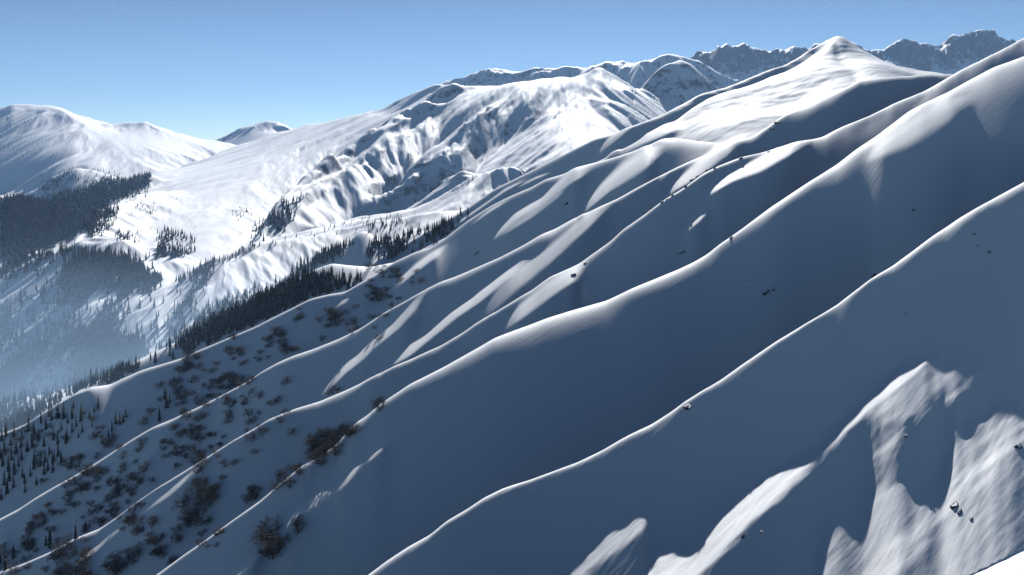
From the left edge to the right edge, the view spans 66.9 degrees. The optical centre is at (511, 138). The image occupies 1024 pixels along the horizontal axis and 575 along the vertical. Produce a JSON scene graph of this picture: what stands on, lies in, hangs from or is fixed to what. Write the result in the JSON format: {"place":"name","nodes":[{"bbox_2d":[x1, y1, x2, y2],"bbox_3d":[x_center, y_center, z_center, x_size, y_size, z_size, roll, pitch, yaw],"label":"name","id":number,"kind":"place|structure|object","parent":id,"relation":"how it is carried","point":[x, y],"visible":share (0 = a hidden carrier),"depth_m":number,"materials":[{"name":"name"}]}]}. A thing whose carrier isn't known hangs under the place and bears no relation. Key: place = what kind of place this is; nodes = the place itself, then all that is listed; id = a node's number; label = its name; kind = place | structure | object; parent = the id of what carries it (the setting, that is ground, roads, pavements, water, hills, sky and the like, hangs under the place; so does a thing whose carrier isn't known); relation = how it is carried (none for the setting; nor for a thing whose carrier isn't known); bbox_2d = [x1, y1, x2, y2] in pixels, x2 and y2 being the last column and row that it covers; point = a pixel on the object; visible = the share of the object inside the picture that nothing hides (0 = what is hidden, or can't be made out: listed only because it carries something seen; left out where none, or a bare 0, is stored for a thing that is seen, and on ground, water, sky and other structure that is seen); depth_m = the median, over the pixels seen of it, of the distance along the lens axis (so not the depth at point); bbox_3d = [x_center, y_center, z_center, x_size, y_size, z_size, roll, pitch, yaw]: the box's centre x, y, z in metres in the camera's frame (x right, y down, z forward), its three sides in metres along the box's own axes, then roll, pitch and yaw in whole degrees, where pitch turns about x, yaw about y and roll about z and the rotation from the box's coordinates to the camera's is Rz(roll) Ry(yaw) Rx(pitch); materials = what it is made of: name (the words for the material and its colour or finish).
{"place":"outdoors","nodes":[
{"label":"outdoors","id":0,"kind":"place"},
{"bbox_2d":[0,29,1018,400],"bbox_3d":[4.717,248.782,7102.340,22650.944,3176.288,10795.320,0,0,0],"label":"distant mountains","id":1,"kind":"structure","parent":0,"point":[436,153],"depth_m":4281.55,"materials":[{"name":"snow"}]},
{"bbox_2d":[0,167,468,432],"bbox_3d":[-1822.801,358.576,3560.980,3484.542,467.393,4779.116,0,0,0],"label":"forest","id":2,"kind":"object","parent":1,"relation":"on","point":[44,233],"visible":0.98,"depth_m":1984.03,"materials":[{"name":"plant"}]},
{"bbox_2d":[0,36,1023,574],"bbox_3d":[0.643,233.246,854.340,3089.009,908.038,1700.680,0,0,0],"label":"mountainside","id":3,"kind":"structure","parent":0,"point":[532,416],"depth_m":379.65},
{"bbox_2d":[0,451,4,466],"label":"conifer","id":4,"kind":"object","parent":3,"relation":"on","point":[2,461],"visible":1,"depth_m":768.94,"materials":[{"name":"green plant"}]},
{"bbox_2d":[1,468,5,484],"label":"conifer","id":5,"kind":"object","parent":3,"relation":"on","point":[4,481],"visible":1,"depth_m":750.01,"materials":[{"name":"green plant"}]},
{"bbox_2d":[4,481,8,494],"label":"conifer","id":6,"kind":"object","parent":3,"relation":"on","point":[6,490],"visible":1,"depth_m":739.64,"materials":[{"name":"green plant"}]},
{"bbox_2d":[6,452,9,471],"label":"conifer","id":7,"kind":"object","parent":3,"relation":"on","point":[8,464],"visible":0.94,"depth_m":761.79,"materials":[{"name":"green plant"}]},
{"bbox_2d":[11,543,14,559],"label":"conifer","id":8,"kind":"object","parent":3,"relation":"on","point":[13,554],"visible":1,"depth_m":548.43,"materials":[{"name":"green plant"}]},
{"bbox_2d":[5,561,21,571],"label":"birch","id":9,"kind":"object","parent":3,"relation":"on","point":[10,568],"visible":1,"depth_m":423.74,"materials":[{"name":"brown plant"}]},
{"bbox_2d":[12,459,16,474],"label":"conifer","id":10,"kind":"object","parent":3,"relation":"on","point":[14,469],"visible":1,"depth_m":756.69,"materials":[{"name":"green plant"}]},
{"bbox_2d":[26,416,30,430],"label":"conifer","id":11,"kind":"object","parent":3,"relation":"on","point":[29,425],"visible":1,"depth_m":797.19,"materials":[{"name":"green plant"}]},
{"bbox_2d":[47,530,51,548],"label":"conifer","id":12,"kind":"object","parent":3,"relation":"on","point":[49,539],"visible":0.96,"depth_m":545.69,"materials":[{"name":"green plant"}]},
{"bbox_2d":[45,547,62,561],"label":"birch","id":13,"kind":"object","parent":3,"relation":"on","point":[52,552],"visible":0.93,"depth_m":419.70,"materials":[{"name":"brown plant"}]},
{"bbox_2d":[54,405,59,418],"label":"conifer","id":14,"kind":"object","parent":3,"relation":"on","point":[57,414],"visible":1,"depth_m":795.35,"materials":[{"name":"green plant"}]},
{"bbox_2d":[52,561,70,574],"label":"birch","id":15,"kind":"object","parent":3,"relation":"on","point":[59,568],"visible":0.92,"depth_m":411.92,"materials":[{"name":"brown plant"}]},
{"bbox_2d":[55,549,67,565],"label":"birch","id":16,"kind":"object","parent":3,"relation":"on","point":[61,558],"visible":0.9,"depth_m":418.07,"materials":[{"name":"brown plant"}]},
{"bbox_2d":[53,561,72,574],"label":"birch","id":17,"kind":"object","parent":3,"relation":"on","point":[61,571],"visible":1,"depth_m":410.39,"materials":[{"name":"brown plant"}]},
{"bbox_2d":[62,405,65,419],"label":"conifer","id":18,"kind":"object","parent":3,"relation":"on","point":[64,415],"visible":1,"depth_m":792.12,"materials":[{"name":"green plant"}]},
{"bbox_2d":[60,481,70,488],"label":"birch","id":19,"kind":"object","parent":3,"relation":"on","point":[66,485],"visible":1,"depth_m":580.67,"materials":[{"name":"brown plant"}]},
{"bbox_2d":[60,532,72,544],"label":"birch","id":20,"kind":"object","parent":3,"relation":"on","point":[68,539],"visible":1,"depth_m":424.79,"materials":[{"name":"brown plant"}]},
{"bbox_2d":[61,541,75,549],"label":"birch","id":21,"kind":"object","parent":3,"relation":"on","point":[66,542],"visible":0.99,"depth_m":421.57,"materials":[{"name":"brown plant"}]},
{"bbox_2d":[60,546,77,560],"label":"birch","id":22,"kind":"object","parent":3,"relation":"on","point":[65,552],"visible":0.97,"depth_m":417.18,"materials":[{"name":"brown plant"}]},
{"bbox_2d":[65,563,76,574],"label":"birch","id":23,"kind":"object","parent":3,"relation":"on","point":[69,568],"visible":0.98,"depth_m":409.00,"materials":[{"name":"brown plant"}]},
{"bbox_2d":[74,521,77,539],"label":"conifer","id":24,"kind":"object","parent":3,"relation":"on","point":[75,533],"visible":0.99,"depth_m":426.55,"materials":[{"name":"green plant"}]},
{"bbox_2d":[68,560,92,574],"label":"birch","id":25,"kind":"object","parent":3,"relation":"on","point":[84,568],"visible":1,"depth_m":406.16,"materials":[{"name":"brown plant"}]},
{"bbox_2d":[71,549,90,566],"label":"birch","id":26,"kind":"object","parent":3,"relation":"on","point":[76,560],"visible":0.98,"depth_m":410.29,"materials":[{"name":"brown plant"}]},
{"bbox_2d":[77,546,93,559],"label":"birch","id":27,"kind":"object","parent":3,"relation":"on","point":[84,553],"visible":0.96,"depth_m":413.58,"materials":[{"name":"brown plant"}]},
{"bbox_2d":[87,516,104,525],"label":"birch","id":28,"kind":"object","parent":3,"relation":"on","point":[95,517],"visible":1,"depth_m":545.39,"materials":[{"name":"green plant"}]},
{"bbox_2d":[93,515,107,526],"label":"birch","id":29,"kind":"object","parent":3,"relation":"on","point":[102,520],"visible":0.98,"depth_m":544.49,"materials":[{"name":"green plant"}]},
{"bbox_2d":[96,464,109,475],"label":"birch","id":30,"kind":"object","parent":3,"relation":"on","point":[101,474],"visible":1,"depth_m":580.60,"materials":[{"name":"brown plant"}]},
{"bbox_2d":[100,557,114,569],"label":"birch","id":31,"kind":"object","parent":3,"relation":"on","point":[107,563],"visible":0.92,"depth_m":404.98,"materials":[{"name":"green plant"}]},
{"bbox_2d":[103,492,114,501],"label":"birch","id":32,"kind":"object","parent":3,"relation":"on","point":[106,498],"visible":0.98,"depth_m":559.35,"materials":[{"name":"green plant"}]},
{"bbox_2d":[104,559,119,573],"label":"birch","id":33,"kind":"object","parent":3,"relation":"on","point":[111,566],"visible":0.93,"depth_m":401.92,"materials":[{"name":"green plant"}]},
{"bbox_2d":[104,548,122,564],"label":"birch","id":34,"kind":"object","parent":3,"relation":"on","point":[113,556],"visible":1,"depth_m":405.56,"materials":[{"name":"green plant"}]},
{"bbox_2d":[111,489,121,497],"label":"birch","id":35,"kind":"object","parent":3,"relation":"on","point":[117,493],"visible":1,"depth_m":557.66,"materials":[{"name":"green plant"}]},
{"bbox_2d":[113,560,127,574],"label":"birch","id":36,"kind":"object","parent":3,"relation":"on","point":[115,565],"visible":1,"depth_m":400.77,"materials":[{"name":"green plant"}]},
{"bbox_2d":[122,546,135,561],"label":"birch","id":37,"kind":"object","parent":3,"relation":"on","point":[125,551],"visible":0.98,"depth_m":404.59,"materials":[{"name":"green plant"}]},
{"bbox_2d":[123,516,137,525],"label":"birch","id":38,"kind":"object","parent":3,"relation":"on","point":[126,521],"visible":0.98,"depth_m":420.72,"materials":[{"name":"brown plant"}]},
{"bbox_2d":[125,547,139,563],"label":"birch","id":39,"kind":"object","parent":3,"relation":"on","point":[126,558],"visible":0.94,"depth_m":402.35,"materials":[{"name":"brown plant"}]},
{"bbox_2d":[126,484,138,495],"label":"birch","id":40,"kind":"object","parent":3,"relation":"on","point":[132,487],"visible":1,"depth_m":557.37,"materials":[{"name":"brown plant"}]},
{"bbox_2d":[127,501,141,513],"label":"birch","id":41,"kind":"object","parent":3,"relation":"on","point":[134,505],"visible":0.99,"depth_m":428.53,"materials":[{"name":"brown plant"}]},
{"bbox_2d":[128,542,143,557],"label":"birch","id":42,"kind":"object","parent":3,"relation":"on","point":[138,550],"visible":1,"depth_m":403.78,"materials":[{"name":"brown plant"}]},
{"bbox_2d":[131,474,142,486],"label":"birch","id":43,"kind":"object","parent":3,"relation":"on","point":[134,479],"visible":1,"depth_m":559.48,"materials":[{"name":"brown plant"}]},
{"bbox_2d":[130,523,144,537],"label":"birch","id":44,"kind":"object","parent":3,"relation":"on","point":[136,532],"visible":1,"depth_m":413.92,"materials":[{"name":"brown plant"}]},
{"bbox_2d":[135,437,148,445],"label":"birch","id":45,"kind":"object","parent":3,"relation":"on","point":[139,443],"visible":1,"depth_m":588.69,"materials":[{"name":"brown plant"}]},
{"bbox_2d":[136,416,147,425],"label":"birch","id":46,"kind":"object","parent":3,"relation":"on","point":[145,419],"visible":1,"depth_m":761.32,"materials":[{"name":"brown plant"}]},
{"bbox_2d":[137,458,150,469],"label":"birch","id":47,"kind":"object","parent":3,"relation":"on","point":[146,463],"visible":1,"depth_m":568.52,"materials":[{"name":"brown plant"}]},
{"bbox_2d":[143,532,156,545],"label":"birch","id":48,"kind":"object","parent":3,"relation":"on","point":[147,539],"visible":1,"depth_m":407.08,"materials":[{"name":"brown plant"}]},
{"bbox_2d":[143,516,160,527],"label":"birch","id":49,"kind":"object","parent":3,"relation":"on","point":[154,519],"visible":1,"depth_m":414.31,"materials":[{"name":"brown plant"}]},
{"bbox_2d":[147,536,162,547],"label":"birch","id":50,"kind":"object","parent":3,"relation":"on","point":[154,542],"visible":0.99,"depth_m":404.35,"materials":[{"name":"brown plant"}]},
{"bbox_2d":[148,532,167,544],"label":"birch","id":51,"kind":"object","parent":3,"relation":"on","point":[160,537],"visible":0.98,"depth_m":405.63,"materials":[{"name":"brown plant"}]},
{"bbox_2d":[149,544,166,555],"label":"birch","id":52,"kind":"object","parent":3,"relation":"on","point":[159,548],"visible":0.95,"depth_m":399.50,"materials":[{"name":"brown plant"}]},
{"bbox_2d":[153,543,168,557],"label":"birch","id":53,"kind":"object","parent":3,"relation":"on","point":[160,549],"visible":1,"depth_m":399.32,"materials":[{"name":"brown plant"}]},
{"bbox_2d":[163,389,168,408],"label":"conifer","id":54,"kind":"object","parent":3,"relation":"on","point":[166,403],"visible":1,"depth_m":777.56,"materials":[{"name":"green plant"}]},
{"bbox_2d":[167,376,182,384],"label":"birch","id":55,"kind":"object","parent":3,"relation":"on","point":[177,379],"visible":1,"depth_m":803.65,"materials":[{"name":"brown plant"}]},
{"bbox_2d":[169,534,182,543],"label":"birch","id":56,"kind":"object","parent":3,"relation":"on","point":[177,540],"visible":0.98,"depth_m":402.27,"materials":[{"name":"brown plant"}]},
{"bbox_2d":[169,524,183,534],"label":"birch","id":57,"kind":"object","parent":3,"relation":"on","point":[177,526],"visible":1,"depth_m":406.84,"materials":[{"name":"brown plant"}]},
{"bbox_2d":[171,492,191,510],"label":"birch","id":58,"kind":"object","parent":3,"relation":"on","point":[183,503],"visible":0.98,"depth_m":418.00,"materials":[{"name":"brown plant"}]},
{"bbox_2d":[174,365,188,373],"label":"birch","id":59,"kind":"object","parent":3,"relation":"on","point":[178,369],"visible":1,"depth_m":814.29,"materials":[{"name":"brown plant"}]},
{"bbox_2d":[176,507,195,521],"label":"birch","id":60,"kind":"object","parent":3,"relation":"on","point":[184,515],"visible":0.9,"depth_m":410.95,"materials":[{"name":"brown plant"}]},
{"bbox_2d":[180,410,192,419],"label":"birch","id":61,"kind":"object","parent":3,"relation":"on","point":[190,413],"visible":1,"depth_m":598.53,"materials":[{"name":"brown plant"}]},
{"bbox_2d":[186,374,198,382],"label":"birch","id":62,"kind":"object","parent":3,"relation":"on","point":[187,380],"visible":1,"depth_m":802.59,"materials":[{"name":"brown plant"}]},
{"bbox_2d":[186,430,199,439],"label":"birch","id":63,"kind":"object","parent":3,"relation":"on","point":[192,434],"visible":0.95,"depth_m":581.72,"materials":[{"name":"brown plant"}]},
{"bbox_2d":[183,481,208,493],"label":"birch","id":64,"kind":"object","parent":3,"relation":"on","point":[194,487],"visible":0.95,"depth_m":422.58,"materials":[{"name":"brown plant"}]},
{"bbox_2d":[193,464,202,473],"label":"birch","id":65,"kind":"object","parent":3,"relation":"on","point":[199,469],"visible":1,"depth_m":435.18,"materials":[{"name":"brown plant"}]},
{"bbox_2d":[189,477,208,488],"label":"birch","id":66,"kind":"object","parent":3,"relation":"on","point":[199,483],"visible":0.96,"depth_m":427.21,"materials":[{"name":"brown plant"}]},
{"bbox_2d":[186,496,214,517],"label":"birch","id":67,"kind":"object","parent":3,"relation":"on","point":[197,510],"visible":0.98,"depth_m":413.91,"materials":[{"name":"brown plant"}]},
{"bbox_2d":[189,513,212,525],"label":"birch","id":68,"kind":"object","parent":3,"relation":"on","point":[201,520],"visible":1,"depth_m":407.59,"materials":[{"name":"brown plant"}]},
{"bbox_2d":[195,536,206,545],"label":"birch","id":69,"kind":"object","parent":3,"relation":"on","point":[198,542],"visible":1,"depth_m":316.61,"materials":[{"name":"brown plant"}]},
{"bbox_2d":[191,487,211,502],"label":"birch","id":70,"kind":"object","parent":3,"relation":"on","point":[198,495],"visible":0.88,"depth_m":419.63,"materials":[{"name":"brown plant"}]},
{"bbox_2d":[196,455,210,465],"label":"birch","id":71,"kind":"object","parent":3,"relation":"on","point":[200,460],"visible":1,"depth_m":439.13,"materials":[{"name":"brown plant"}]},
{"bbox_2d":[191,484,217,505],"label":"birch","id":72,"kind":"object","parent":3,"relation":"on","point":[205,494],"visible":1,"depth_m":418.25,"materials":[{"name":"brown plant"}]},
{"bbox_2d":[198,399,211,406],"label":"birch","id":73,"kind":"object","parent":3,"relation":"on","point":[204,402],"visible":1,"depth_m":605.72,"materials":[{"name":"brown plant"}]},
{"bbox_2d":[204,485,219,495],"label":"birch","id":74,"kind":"object","parent":3,"relation":"on","point":[212,488],"visible":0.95,"depth_m":422.84,"materials":[{"name":"brown plant"}]},
{"bbox_2d":[208,493,219,501],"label":"birch","id":75,"kind":"object","parent":3,"relation":"on","point":[215,495],"visible":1,"depth_m":419.23,"materials":[{"name":"brown plant"}]},
{"bbox_2d":[14,264,425,568],"bbox_3d":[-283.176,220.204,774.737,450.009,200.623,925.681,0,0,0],"label":"birch scrub","id":76,"kind":"object","parent":3,"relation":"on","point":[397,276],"visible":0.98,"depth_m":626.13,"materials":[{"name":"plant"}]},
{"bbox_2d":[243,408,252,416],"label":"birch","id":77,"kind":"object","parent":3,"relation":"on","point":[244,414],"visible":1,"depth_m":580.43,"materials":[{"name":"brown plant"}]},
{"bbox_2d":[244,432,256,442],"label":"birch","id":78,"kind":"object","parent":3,"relation":"on","point":[250,437],"visible":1,"depth_m":445.71,"materials":[{"name":"brown plant"}]},
{"bbox_2d":[245,491,257,501],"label":"birch","id":79,"kind":"object","parent":3,"relation":"on","point":[251,494],"visible":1,"depth_m":416.90,"materials":[{"name":"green plant"}]},
{"bbox_2d":[248,414,257,423],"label":"birch","id":80,"kind":"object","parent":3,"relation":"on","point":[253,418],"visible":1,"depth_m":573.81,"materials":[{"name":"brown plant"}]},
{"bbox_2d":[255,547,270,559],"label":"birch","id":81,"kind":"object","parent":3,"relation":"on","point":[262,552],"visible":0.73,"depth_m":305.54,"materials":[{"name":"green plant"}]},
{"bbox_2d":[250,525,279,551],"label":"birch","id":82,"kind":"object","parent":3,"relation":"on","point":[265,541],"visible":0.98,"depth_m":306.67,"materials":[{"name":"brown plant"}]},
{"bbox_2d":[259,545,276,558],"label":"birch","id":83,"kind":"object","parent":3,"relation":"on","point":[268,553],"visible":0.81,"depth_m":304.71,"materials":[{"name":"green plant"}]},
{"bbox_2d":[254,514,284,542],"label":"birch","id":84,"kind":"object","parent":3,"relation":"on","point":[270,532],"visible":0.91,"depth_m":312.82,"materials":[{"name":"brown plant"}]},
{"bbox_2d":[260,540,283,558],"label":"birch","id":85,"kind":"object","parent":3,"relation":"on","point":[277,550],"visible":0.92,"depth_m":304.59,"materials":[{"name":"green plant"}]},
{"bbox_2d":[271,478,281,487],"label":"birch","id":86,"kind":"object","parent":3,"relation":"on","point":[277,483],"visible":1,"depth_m":329.21,"materials":[{"name":"brown plant"}]},
{"bbox_2d":[269,533,284,547],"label":"birch","id":87,"kind":"object","parent":3,"relation":"on","point":[270,540],"visible":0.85,"depth_m":307.04,"materials":[{"name":"brown plant"}]},
{"bbox_2d":[272,329,284,338],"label":"birch","id":88,"kind":"object","parent":3,"relation":"on","point":[278,333],"visible":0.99,"depth_m":840.34,"materials":[{"name":"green plant"}]},
{"bbox_2d":[274,532,290,546],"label":"birch","id":89,"kind":"object","parent":3,"relation":"on","point":[284,543],"visible":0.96,"depth_m":308.83,"materials":[{"name":"brown plant"}]},
{"bbox_2d":[291,465,299,474],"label":"birch","id":90,"kind":"object","parent":3,"relation":"on","point":[293,468],"visible":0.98,"depth_m":332.89,"materials":[{"name":"brown plant"}]},
{"bbox_2d":[290,519,305,533],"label":"birch","id":91,"kind":"object","parent":3,"relation":"on","point":[297,530],"visible":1,"depth_m":311.39,"materials":[{"name":"brown plant"}]},
{"bbox_2d":[292,514,303,528],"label":"birch","id":92,"kind":"object","parent":3,"relation":"on","point":[298,521],"visible":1,"depth_m":313.59,"materials":[{"name":"brown plant"}]},
{"bbox_2d":[304,452,317,462],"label":"birch","id":93,"kind":"object","parent":3,"relation":"on","point":[312,457],"visible":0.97,"depth_m":339.27,"materials":[{"name":"brown plant"}]},
{"bbox_2d":[302,435,321,447],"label":"birch","id":94,"kind":"object","parent":3,"relation":"on","point":[311,441],"visible":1,"depth_m":441.62,"materials":[{"name":"brown plant"}]},
{"bbox_2d":[304,432,319,443],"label":"birch","id":95,"kind":"object","parent":3,"relation":"on","point":[318,436],"visible":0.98,"depth_m":445.93,"materials":[{"name":"brown plant"}]},
{"bbox_2d":[308,447,324,460],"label":"birch","id":96,"kind":"object","parent":3,"relation":"on","point":[318,455],"visible":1,"depth_m":339.05,"materials":[{"name":"brown plant"}]},
{"bbox_2d":[315,458,327,464],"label":"birch","id":97,"kind":"object","parent":3,"relation":"on","point":[321,462],"visible":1,"depth_m":337.60,"materials":[{"name":"brown plant"}]},
{"bbox_2d":[314,442,329,454],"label":"birch","id":98,"kind":"object","parent":3,"relation":"on","point":[323,448],"visible":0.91,"depth_m":343.09,"materials":[{"name":"brown plant"}]},
{"bbox_2d":[324,441,344,456],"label":"birch","id":99,"kind":"object","parent":3,"relation":"on","point":[331,446],"visible":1,"depth_m":341.23,"materials":[{"name":"brown plant"}]},
{"bbox_2d":[326,434,342,446],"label":"birch","id":100,"kind":"object","parent":3,"relation":"on","point":[330,441],"visible":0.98,"depth_m":345.21,"materials":[{"name":"brown plant"}]},
{"bbox_2d":[346,421,361,433],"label":"birch","id":101,"kind":"object","parent":3,"relation":"on","point":[354,427],"visible":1,"depth_m":346.89,"materials":[{"name":"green plant"}]},
{"bbox_2d":[372,399,381,408],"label":"birch","id":102,"kind":"object","parent":3,"relation":"on","point":[377,402],"visible":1,"depth_m":354.81,"materials":[{"name":"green plant"}]},
{"bbox_2d":[683,404,691,409],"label":"rock outcrop","id":103,"kind":"object","parent":3,"relation":"on","point":[687,406],"visible":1,"depth_m":256.92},
{"bbox_2d":[950,501,958,508],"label":"rock outcrop","id":104,"kind":"object","parent":3,"relation":"on","point":[954,504],"visible":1,"depth_m":216.74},
{"bbox_2d":[0,0,1023,139],"label":"sky","id":105,"kind":"structure","parent":0,"point":[201,69],"materials":[{"name":"blue"}]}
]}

